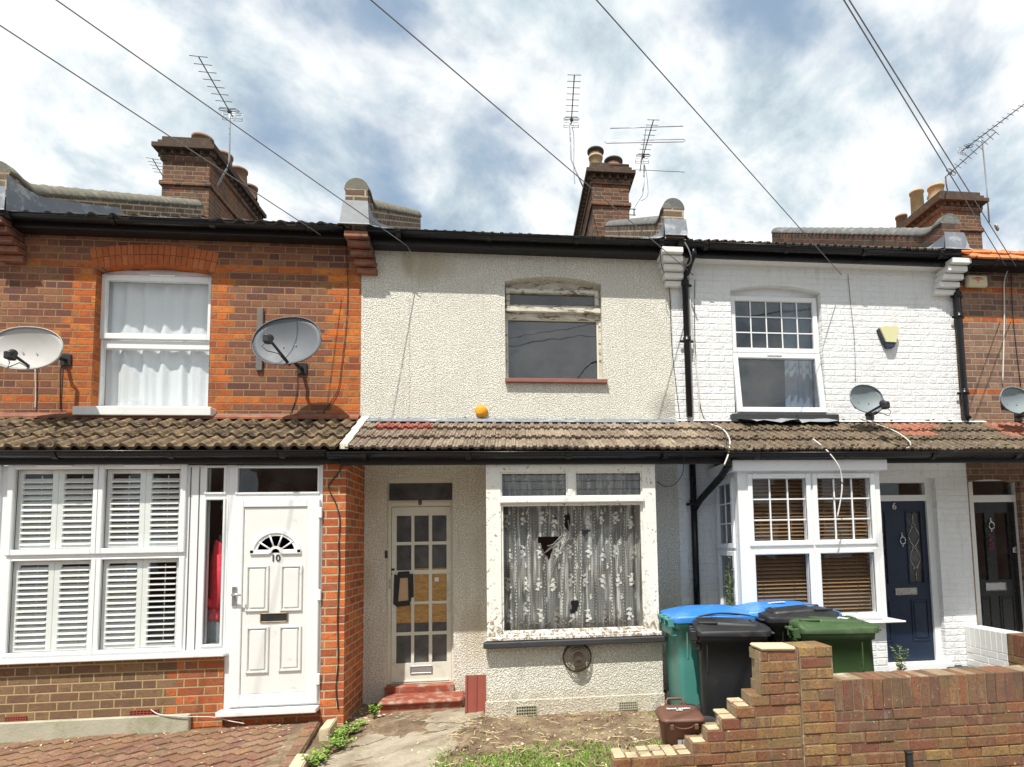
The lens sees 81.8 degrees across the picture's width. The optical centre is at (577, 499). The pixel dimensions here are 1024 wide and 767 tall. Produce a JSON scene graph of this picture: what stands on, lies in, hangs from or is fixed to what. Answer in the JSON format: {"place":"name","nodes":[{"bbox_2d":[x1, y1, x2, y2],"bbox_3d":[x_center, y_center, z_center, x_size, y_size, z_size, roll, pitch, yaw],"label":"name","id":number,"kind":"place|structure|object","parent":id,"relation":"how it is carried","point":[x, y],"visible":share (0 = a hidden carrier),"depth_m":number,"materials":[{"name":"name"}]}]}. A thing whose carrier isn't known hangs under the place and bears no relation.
{"place":"outdoors","nodes":[
{"label":"outdoors","id":0,"kind":"place"},
{"bbox_2d":[146,157,161,174],"bbox_3d":[-8.181,-6.215,11.418,0.220,0.573,0.577,0,-5,-20],"label":"television aerial","id":1,"kind":"object","parent":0,"point":[155,165],"visible":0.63,"depth_m":11.38,"materials":[{"name":"metal"}]},
{"bbox_2d":[0,719,319,766],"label":"driveway","id":2,"kind":"structure","parent":0,"point":[258,746],"depth_m":4.72,"materials":[{"name":"red brick"}]},
{"bbox_2d":[317,707,483,766],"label":"path","id":3,"kind":"structure","parent":0,"point":[368,745],"depth_m":4.73,"materials":[{"name":"concrete"}]},
{"bbox_2d":[304,689,668,766],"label":"soil","id":4,"kind":"structure","parent":0,"point":[402,728],"depth_m":5.08,"materials":[{"name":"brown soil"}]},
{"bbox_2d":[0,132,421,742],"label":"brick house","id":5,"kind":"structure","parent":4,"relation":"on","point":[116,522],"depth_m":5.47,"materials":[{"name":"red brick"}]},
{"bbox_2d":[34,369,36,407],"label":"cable","id":6,"kind":"object","parent":5,"relation":"attached to","point":[35,390],"visible":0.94,"depth_m":5.92,"materials":[{"name":"white plastic"}]},
{"bbox_2d":[0,326,71,369],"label":"satellite dish","id":7,"kind":"object","parent":5,"relation":"attached to","point":[27,348],"visible":1,"depth_m":5.60,"materials":[{"name":"metal"}]},
{"bbox_2d":[59,365,61,408],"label":"cable","id":8,"kind":"object","parent":5,"relation":"attached to","point":[60,389],"visible":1,"depth_m":5.95,"materials":[{"name":"plastic"}]},
{"bbox_2d":[0,464,229,664],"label":"window","id":9,"kind":"structure","parent":5,"relation":"in","point":[190,551],"depth_m":5.27,"materials":[{"name":"white plastic"}]},
{"bbox_2d":[72,270,216,415],"bbox_3d":[-4.424,-1.666,6.130,1.300,1.658,0.300,-1,-4,-6],"label":"window","id":10,"kind":"structure","parent":5,"relation":"in","point":[150,342],"depth_m":6.18,"materials":[{"name":"white plastic"}]},
{"bbox_2d":[104,282,208,406],"bbox_3d":[-4.443,-1.671,6.305,1.243,1.619,0.053,-1,-4,-6],"label":"curtain","id":11,"kind":"object","parent":5,"relation":"hanging from","point":[152,378],"visible":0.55,"depth_m":6.30,"materials":[{"name":"white fabric"}]},
{"bbox_2d":[0,25,320,234],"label":"telephone wire","id":12,"kind":"object","parent":5,"relation":"attached to","point":[149,122],"visible":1,"depth_m":4.69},
{"bbox_2d":[151,709,243,723],"bbox_3d":[-3.347,1.913,5.173,0.822,0.144,0.039,-1,-4,-3],"label":"cable","id":13,"kind":"object","parent":5,"relation":"attached to","point":[196,716],"visible":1,"depth_m":5.17,"materials":[{"name":"plastic"}]},
{"bbox_2d":[206,620,219,642],"bbox_3d":[-3.380,1.272,5.489,0.200,0.300,0.180,-1,-4,-6],"label":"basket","id":14,"kind":"object","parent":5,"relation":"on","point":[213,631],"visible":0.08,"depth_m":5.41,"materials":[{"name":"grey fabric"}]},
{"bbox_2d":[207,597,219,620],"bbox_3d":[-3.376,1.020,5.465,0.184,0.238,0.137,-1,-4,-6],"label":"cloth bundle","id":15,"kind":"object","parent":14,"relation":"in","point":[212,615],"visible":0.56,"depth_m":5.42,"materials":[{"name":"red fabric"}]},
{"bbox_2d":[209,540,221,619],"bbox_3d":[-3.347,0.745,5.490,0.181,0.741,0.120,-2,-5,14],"label":"jacket","id":16,"kind":"object","parent":5,"relation":"hanging from","point":[215,577],"visible":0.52,"depth_m":5.45,"materials":[{"name":"red fabric"}]},
{"bbox_2d":[189,55,242,185],"bbox_3d":[-5.702,-5.878,9.169,0.402,1.295,1.225,-1,-4,-6],"label":"television aerial","id":17,"kind":"object","parent":5,"relation":"attached to","point":[229,111],"visible":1,"depth_m":9.66,"materials":[{"name":"metal"}]},
{"bbox_2d":[256,308,263,370],"bbox_3d":[-3.357,-1.694,6.205,0.062,0.671,0.029,-1,-4,-6],"label":"timber batten","id":18,"kind":"object","parent":5,"relation":"attached to","point":[260,322],"visible":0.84,"depth_m":6.20,"materials":[{"name":"grey wood"}]},
{"bbox_2d":[228,499,322,706],"bbox_3d":[-2.750,0.923,5.346,0.788,1.858,0.118,-1,-4,-6],"label":"door","id":19,"kind":"structure","parent":5,"relation":"in","point":[276,594],"depth_m":5.36,"materials":[{"name":"white plastic"}]},
{"bbox_2d":[252,316,321,373],"bbox_3d":[-2.902,-1.576,5.842,0.561,0.530,0.730,2,-6,-39],"label":"satellite dish","id":20,"kind":"object","parent":5,"relation":"attached to","point":[288,341],"visible":1,"depth_m":5.87,"materials":[{"name":"metal"}]},
{"bbox_2d":[284,373,297,420],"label":"cable","id":21,"kind":"object","parent":20,"relation":"hanging from","point":[296,395],"visible":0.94,"depth_m":6.20,"materials":[{"name":"black plastic"}]},
{"bbox_2d":[328,465,341,708],"bbox_3d":[-2.255,0.782,5.430,0.122,2.266,0.014,-1,-4,-6],"label":"cable","id":22,"kind":"object","parent":5,"relation":"attached to","point":[338,588],"visible":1,"depth_m":5.43,"materials":[{"name":"black plastic"}]},
{"bbox_2d":[323,245,347,412],"bbox_3d":[-2.597,-1.855,6.302,0.249,1.885,0.016,-1,-4,-6],"label":"cable","id":23,"kind":"object","parent":5,"relation":"on","point":[345,331],"visible":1,"depth_m":6.31,"materials":[{"name":"plastic"}]},
{"bbox_2d":[289,754,309,766],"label":"stone block","id":24,"kind":"object","parent":4,"relation":"on","point":[298,761],"depth_m":4.30,"materials":[{"name":"stone"}]},
{"bbox_2d":[300,753,324,766],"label":"weed","id":25,"kind":"object","parent":4,"relation":"on","point":[311,760],"visible":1,"depth_m":4.34,"materials":[{"name":"green plant"}]},
{"bbox_2d":[309,747,331,762],"bbox_3d":[-1.952,1.946,4.453,0.178,0.112,0.173,-1,-4,-6],"label":"weed","id":26,"kind":"object","parent":4,"relation":"on","point":[315,753],"visible":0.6,"depth_m":4.46,"materials":[{"name":"green plant"}]},
{"bbox_2d":[319,718,336,740],"bbox_3d":[-2.168,2.009,5.104,0.083,0.120,0.320,0,-4,-12],"label":"stone block","id":27,"kind":"object","parent":4,"relation":"on","point":[329,726],"depth_m":4.99,"materials":[{"name":"stone"}]},
{"bbox_2d":[319,736,336,753],"bbox_3d":[-1.973,1.957,4.645,0.148,0.119,0.120,2,-5,-33],"label":"weed","id":28,"kind":"object","parent":4,"relation":"on","point":[332,742],"visible":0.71,"depth_m":4.65,"materials":[{"name":"green plant"}]},
{"bbox_2d":[10,713,655,766],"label":"dead leaves","id":29,"kind":"object","parent":4,"relation":"on","point":[384,748],"visible":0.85,"depth_m":4.87,"materials":[{"name":"plant"}]},
{"bbox_2d":[327,730,346,743],"bbox_3d":[-1.983,1.965,4.840,0.171,0.133,0.151,-5,-6,40],"label":"weed","id":30,"kind":"object","parent":4,"relation":"on","point":[338,733],"visible":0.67,"depth_m":4.85,"materials":[{"name":"green plant"}]},
{"bbox_2d":[335,723,351,736],"bbox_3d":[-2.006,1.987,5.017,0.143,0.117,0.151,-1,-4,-6],"label":"weed","id":31,"kind":"object","parent":4,"relation":"on","point":[344,729],"visible":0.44,"depth_m":5.01,"materials":[{"name":"green plant"}]},
{"bbox_2d":[335,735,356,749],"bbox_3d":[-1.887,1.968,4.728,0.191,0.107,0.155,-5,-6,38],"label":"weed","id":32,"kind":"object","parent":4,"relation":"on","point":[339,744],"visible":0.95,"depth_m":4.71,"materials":[{"name":"green plant"}]},
{"bbox_2d":[340,723,363,733],"bbox_3d":[-1.966,2.001,5.101,0.216,0.101,0.113,1,-5,-23],"label":"weed","id":33,"kind":"object","parent":4,"relation":"on","point":[354,729],"visible":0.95,"depth_m":5.11,"materials":[{"name":"green plant"}]},
{"bbox_2d":[345,719,367,725],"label":"weed","id":34,"kind":"object","parent":4,"relation":"on","point":[360,721],"visible":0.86,"depth_m":5.32,"materials":[{"name":"green plant"}]},
{"bbox_2d":[369,704,382,718],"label":"weed","id":35,"kind":"object","parent":4,"relation":"on","point":[374,711],"visible":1,"depth_m":5.53,"materials":[{"name":"green plant"}]},
{"bbox_2d":[465,675,485,712],"bbox_3d":[-0.989,1.887,5.706,0.214,0.349,0.106,0,-5,-16],"label":"loose roof tile","id":36,"kind":"object","parent":4,"relation":"on","point":[475,693],"visible":0.98,"depth_m":5.70,"materials":[{"name":"red ceramic"}]},
{"bbox_2d":[349,707,657,766],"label":"rubble","id":37,"kind":"object","parent":4,"relation":"on","point":[488,739],"visible":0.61,"depth_m":5.14,"materials":[{"name":"stone"}]},
{"bbox_2d":[326,146,726,717],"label":"rendered house","id":38,"kind":"structure","parent":4,"relation":"on","point":[490,360],"depth_m":6.38,"materials":[{"name":"paint"}]},
{"bbox_2d":[56,0,410,256],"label":"telephone wire","id":39,"kind":"object","parent":38,"relation":"attached to","point":[223,117],"visible":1,"depth_m":4.70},
{"bbox_2d":[389,507,451,682],"bbox_3d":[-1.689,1.008,6.305,0.655,1.859,0.086,-1,-4,-6],"label":"door","id":40,"kind":"structure","parent":38,"relation":"in","point":[421,648],"depth_m":6.31,"materials":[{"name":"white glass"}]},
{"bbox_2d":[505,281,607,383],"bbox_3d":[-0.251,-1.906,6.645,1.137,1.240,0.235,-1,-4,-6],"label":"window","id":41,"kind":"structure","parent":38,"relation":"in","point":[544,343],"depth_m":6.70,"materials":[{"name":"paint"}]},
{"bbox_2d":[503,473,640,630],"bbox_3d":[-0.051,0.492,5.837,1.391,1.576,0.092,-1,-4,-6],"label":"lace curtain","id":42,"kind":"object","parent":38,"relation":"hanging from","point":[587,521],"visible":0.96,"depth_m":5.83,"materials":[{"name":"white fabric"}]},
{"bbox_2d":[564,74,583,187],"bbox_3d":[-0.063,-6.488,10.375,0.360,1.332,1.182,-1,-4,0],"label":"television aerial","id":43,"kind":"object","parent":38,"relation":"attached to","point":[570,120],"visible":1,"depth_m":10.88,"materials":[{"name":"metal"}]},
{"bbox_2d":[483,464,665,648],"bbox_3d":[-0.034,0.494,5.695,1.741,1.792,0.170,-1,-4,-6],"label":"bay window","id":44,"kind":"structure","parent":38,"relation":"in","point":[497,638],"depth_m":5.68,"materials":[{"name":"paint"}]},
{"bbox_2d":[562,645,591,671],"bbox_3d":[0.004,1.506,5.575,0.283,0.283,0.118,-1,-4,-6],"label":"wire guard","id":45,"kind":"object","parent":38,"relation":"attached to","point":[576,658],"visible":0.94,"depth_m":5.61,"materials":[{"name":"metal"}]},
{"bbox_2d":[605,119,683,215],"bbox_3d":[1.330,-6.119,10.621,1.587,1.522,1.115,-1,-4,-6],"label":"television aerial","id":46,"kind":"object","parent":38,"relation":"attached to","point":[643,156],"visible":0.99,"depth_m":10.98,"materials":[{"name":"metal"}]},
{"bbox_2d":[657,250,683,486],"bbox_3d":[1.069,-1.470,6.261,0.318,2.596,0.870,-1,-4,-6],"label":"cable","id":47,"kind":"object","parent":38,"relation":"attached to","point":[674,372],"visible":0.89,"depth_m":6.67,"materials":[{"name":"plastic"}]},
{"bbox_2d":[428,710,661,766],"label":"grass","id":48,"kind":"structure","parent":4,"relation":"on","point":[521,757],"depth_m":4.46,"materials":[{"name":"green plant"}]},
{"bbox_2d":[436,713,658,766],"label":"straw","id":49,"kind":"object","parent":4,"relation":"on","point":[542,740],"visible":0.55,"depth_m":4.81,"materials":[{"name":"plant"}]},
{"bbox_2d":[655,697,704,745],"bbox_3d":[0.772,1.749,4.423,0.332,0.421,0.356,-1,-4,-2],"label":"food caddy","id":50,"kind":"object","parent":4,"relation":"on","point":[677,723],"visible":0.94,"depth_m":4.30,"materials":[{"name":"brown plastic"}]},
{"bbox_2d":[657,604,760,705],"bbox_3d":[1.275,1.509,5.543,0.945,1.011,0.642,-1,-4,-4],"label":"wheelie bin","id":51,"kind":"object","parent":4,"relation":"on","point":[682,662],"visible":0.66,"depth_m":5.28,"materials":[{"name":"blue plastic"}]},
{"bbox_2d":[688,617,774,722],"bbox_3d":[1.317,1.506,5.022,0.685,0.955,0.540,-2,-4,8],"label":"wheelie bin","id":52,"kind":"object","parent":4,"relation":"on","point":[722,645],"visible":0.69,"depth_m":4.82,"materials":[{"name":"plastic"}]},
{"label":"garden floor","id":53,"kind":"structure","parent":0,"visible":0},
{"bbox_2d":[723,557,734,604],"bbox_3d":[1.577,1.315,6.022,0.263,1.460,0.209,1,-5,-28],"label":"shrub","id":54,"kind":"object","parent":53,"relation":"on","point":[728,592],"visible":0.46,"depth_m":6.08,"materials":[{"name":"green plant"}]},
{"bbox_2d":[733,601,841,614],"bbox_3d":[1.966,1.479,5.581,0.945,1.030,0.642,-1,-4,2],"label":"wheelie bin","id":55,"kind":"object","parent":53,"relation":"on","point":[757,607],"visible":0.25,"depth_m":5.49,"materials":[{"name":"blue plastic"}]},
{"bbox_2d":[755,604,839,642],"bbox_3d":[1.958,1.456,5.250,0.705,0.985,0.540,-1,-4,2],"label":"wheelie bin","id":56,"kind":"object","parent":53,"relation":"on","point":[776,620],"visible":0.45,"depth_m":5.07,"materials":[{"name":"plastic"}]},
{"bbox_2d":[784,615,881,672],"bbox_3d":[2.143,1.468,4.986,0.725,0.953,0.560,-1,-4,2],"label":"wheelie bin","id":57,"kind":"object","parent":53,"relation":"on","point":[848,638],"visible":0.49,"depth_m":4.76,"materials":[{"name":"plastic"}]},
{"bbox_2d":[671,213,1023,671],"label":"painted brick house","id":58,"kind":"structure","parent":53,"relation":"on","point":[778,356],"depth_m":6.86,"materials":[{"name":"white brick"}]},
{"bbox_2d":[370,0,692,274],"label":"telephone wire","id":59,"kind":"object","parent":58,"relation":"attached to","point":[515,123],"visible":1,"depth_m":4.62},
{"bbox_2d":[684,242,691,265],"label":"cable","id":60,"kind":"object","parent":58,"relation":"attached to","point":[690,255],"visible":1,"depth_m":6.52,"materials":[{"name":"grey plastic"}]},
{"bbox_2d":[688,277,730,464],"bbox_3d":[1.471,-1.453,6.274,0.251,2.308,0.898,-1,-4,-6],"label":"cable","id":61,"kind":"object","parent":58,"relation":"attached to","point":[697,373],"visible":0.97,"depth_m":6.70,"materials":[{"name":"white plastic"}]},
{"bbox_2d":[694,286,726,449],"bbox_3d":[1.489,-1.500,6.309,0.215,2.159,0.846,-1,-4,-6],"label":"cable","id":62,"kind":"object","parent":58,"relation":"attached to","point":[695,354],"visible":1,"depth_m":6.75,"materials":[{"name":"plastic"}]},
{"bbox_2d":[596,0,841,274],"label":"telephone wire","id":63,"kind":"object","parent":58,"relation":"attached to","point":[706,123],"visible":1,"depth_m":4.76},
{"bbox_2d":[714,473,737,605],"bbox_3d":[1.602,0.513,6.294,0.060,1.535,0.599,-1,-4,-6],"label":"bay side window","id":64,"kind":"structure","parent":58,"relation":"in","point":[724,492],"depth_m":6.29,"materials":[{"name":"white plastic"}]},
{"bbox_2d":[752,479,806,602],"bbox_3d":[2.051,0.482,6.067,0.622,1.445,0.052,-1,-4,-6],"label":"venetian blind","id":65,"kind":"object","parent":58,"relation":"attached to","point":[774,578],"visible":0.47,"depth_m":6.08,"materials":[{"name":"brown wood"}]},
{"bbox_2d":[730,289,838,422],"bbox_3d":[2.371,-1.707,6.900,1.286,1.660,0.225,-1,-4,-6],"label":"window","id":66,"kind":"structure","parent":58,"relation":"in","point":[777,371],"depth_m":6.91,"materials":[{"name":"white plastic"}]},
{"bbox_2d":[707,459,905,623],"bbox_3d":[2.397,0.450,6.286,1.746,1.668,0.800,-1,-4,-6],"label":"bay window","id":67,"kind":"structure","parent":58,"relation":"in","point":[808,470],"depth_m":5.98,"materials":[{"name":"white plastic"}]},
{"bbox_2d":[812,439,842,516],"bbox_3d":[2.490,-0.308,6.196,0.108,1.025,0.734,0,-5,-17],"label":"cable","id":68,"kind":"object","parent":58,"relation":"attached to","point":[841,479],"visible":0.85,"depth_m":5.86,"materials":[{"name":"white plastic"}]},
{"bbox_2d":[817,479,871,611],"bbox_3d":[2.743,0.474,6.145,0.630,1.445,0.052,-1,-4,-6],"label":"venetian blind","id":69,"kind":"object","parent":58,"relation":"attached to","point":[841,605],"visible":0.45,"depth_m":6.15,"materials":[{"name":"brown wood"}]},
{"bbox_2d":[848,276,855,380],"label":"cable","id":70,"kind":"object","parent":58,"relation":"attached to","point":[853,329],"visible":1,"depth_m":6.97,"materials":[{"name":"grey plastic"}]},
{"bbox_2d":[849,384,890,419],"bbox_3d":[3.237,-1.061,6.558,0.364,0.457,0.873,-3,-5,21],"label":"satellite dish","id":71,"kind":"object","parent":58,"relation":"attached to","point":[869,401],"visible":1,"depth_m":6.57,"materials":[{"name":"metal"}]},
{"bbox_2d":[859,418,910,447],"bbox_3d":[3.435,-0.735,6.434,0.247,0.481,0.734,-1,-4,-6],"label":"cable","id":72,"kind":"object","parent":58,"relation":"on","point":[890,429],"visible":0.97,"depth_m":6.55,"materials":[{"name":"white plastic"}]},
{"bbox_2d":[876,326,898,348],"bbox_3d":[3.700,-1.929,6.984,0.248,0.248,0.075,-1,-4,-6],"label":"alarm box","id":73,"kind":"object","parent":58,"relation":"attached to","point":[888,335],"visible":1,"depth_m":6.95,"materials":[{"name":"yellow plastic"}]},
{"bbox_2d":[891,646,908,670],"bbox_3d":[3.202,1.693,5.798,0.137,0.511,0.207,-1,-4,-6],"label":"weed","id":74,"kind":"object","parent":58,"relation":"on","point":[899,665],"visible":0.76,"depth_m":5.83,"materials":[{"name":"green plant"}]},
{"bbox_2d":[881,501,934,661],"bbox_3d":[3.756,0.958,6.908,0.838,1.868,0.065,-1,-4,-6],"label":"door","id":75,"kind":"structure","parent":58,"relation":"in","point":[904,532],"depth_m":6.91,"materials":[{"name":"blue wood"}]},
{"bbox_2d":[895,182,1023,632],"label":"red brick house","id":76,"kind":"structure","parent":53,"relation":"on","point":[995,491],"depth_m":7.12,"materials":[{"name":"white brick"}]},
{"bbox_2d":[843,0,1005,265],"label":"telephone wire","id":77,"kind":"object","parent":76,"relation":"attached to","point":[917,120],"visible":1,"depth_m":4.89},
{"bbox_2d":[849,0,1015,266],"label":"telephone wire","id":78,"kind":"object","parent":76,"relation":"attached to","point":[925,121],"visible":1,"depth_m":4.91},
{"bbox_2d":[945,129,998,211],"bbox_3d":[7.414,-6.291,11.272,0.558,0.837,1.263,0,-4,-12],"label":"television aerial","id":79,"kind":"object","parent":76,"relation":"attached to","point":[951,171],"visible":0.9,"depth_m":11.21,"materials":[{"name":"metal"}]},
{"bbox_2d":[964,274,987,287],"bbox_3d":[4.874,-2.668,7.174,0.279,0.152,0.072,-1,-4,-6],"label":"alarm box","id":80,"kind":"object","parent":76,"relation":"attached to","point":[975,281],"visible":0.95,"depth_m":7.14,"materials":[{"name":"white plastic"}]},
{"bbox_2d":[958,101,1023,222],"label":"television aerial","id":81,"kind":"object","parent":76,"relation":"attached to","point":[967,147],"visible":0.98,"depth_m":12.09,"materials":[{"name":"metal"}]},
{"bbox_2d":[974,502,1023,632],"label":"door","id":82,"kind":"structure","parent":76,"relation":"in","point":[998,568],"depth_m":7.07,"materials":[{"name":"black wood"}]},
{"bbox_2d":[1002,271,1007,383],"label":"cable","id":83,"kind":"object","parent":76,"relation":"attached to","point":[1003,327],"visible":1,"depth_m":7.19,"materials":[{"name":"white plastic"}]},
{"bbox_2d":[1000,387,1023,421],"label":"satellite dish","id":84,"kind":"object","parent":76,"relation":"attached to","point":[1012,399],"visible":1,"depth_m":6.78,"materials":[{"name":"metal"}]},
{"bbox_2d":[1011,274,1020,386],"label":"cable","id":85,"kind":"object","parent":76,"relation":"attached to","point":[1014,330],"visible":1,"depth_m":7.20,"materials":[{"name":"black plastic"}]},
{"bbox_2d":[965,625,1023,666],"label":"dividing wall","id":86,"kind":"structure","parent":53,"relation":"on","point":[988,646],"depth_m":6.45,"materials":[{"name":"white brick"}]},
{"label":"ground","id":87,"kind":"structure","parent":0,"visible":0},
{"bbox_2d":[610,641,1023,766],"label":"garden wall","id":88,"kind":"structure","parent":87,"relation":"on","point":[802,704],"depth_m":4.24,"materials":[{"name":"brick"}]},
{"bbox_2d":[750,642,795,650],"bbox_3d":[1.430,1.077,4.302,0.269,0.037,0.200,-1,-4,-6],"label":"broken stone","id":89,"kind":"object","parent":88,"relation":"on","point":[770,646],"visible":1,"depth_m":4.23,"materials":[{"name":"stone"}]},
{"bbox_2d":[903,750,913,766],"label":"post","id":90,"kind":"object","parent":87,"relation":"on","point":[909,761],"visible":1,"depth_m":4.11,"materials":[{"name":"grey metal"}]}
]}

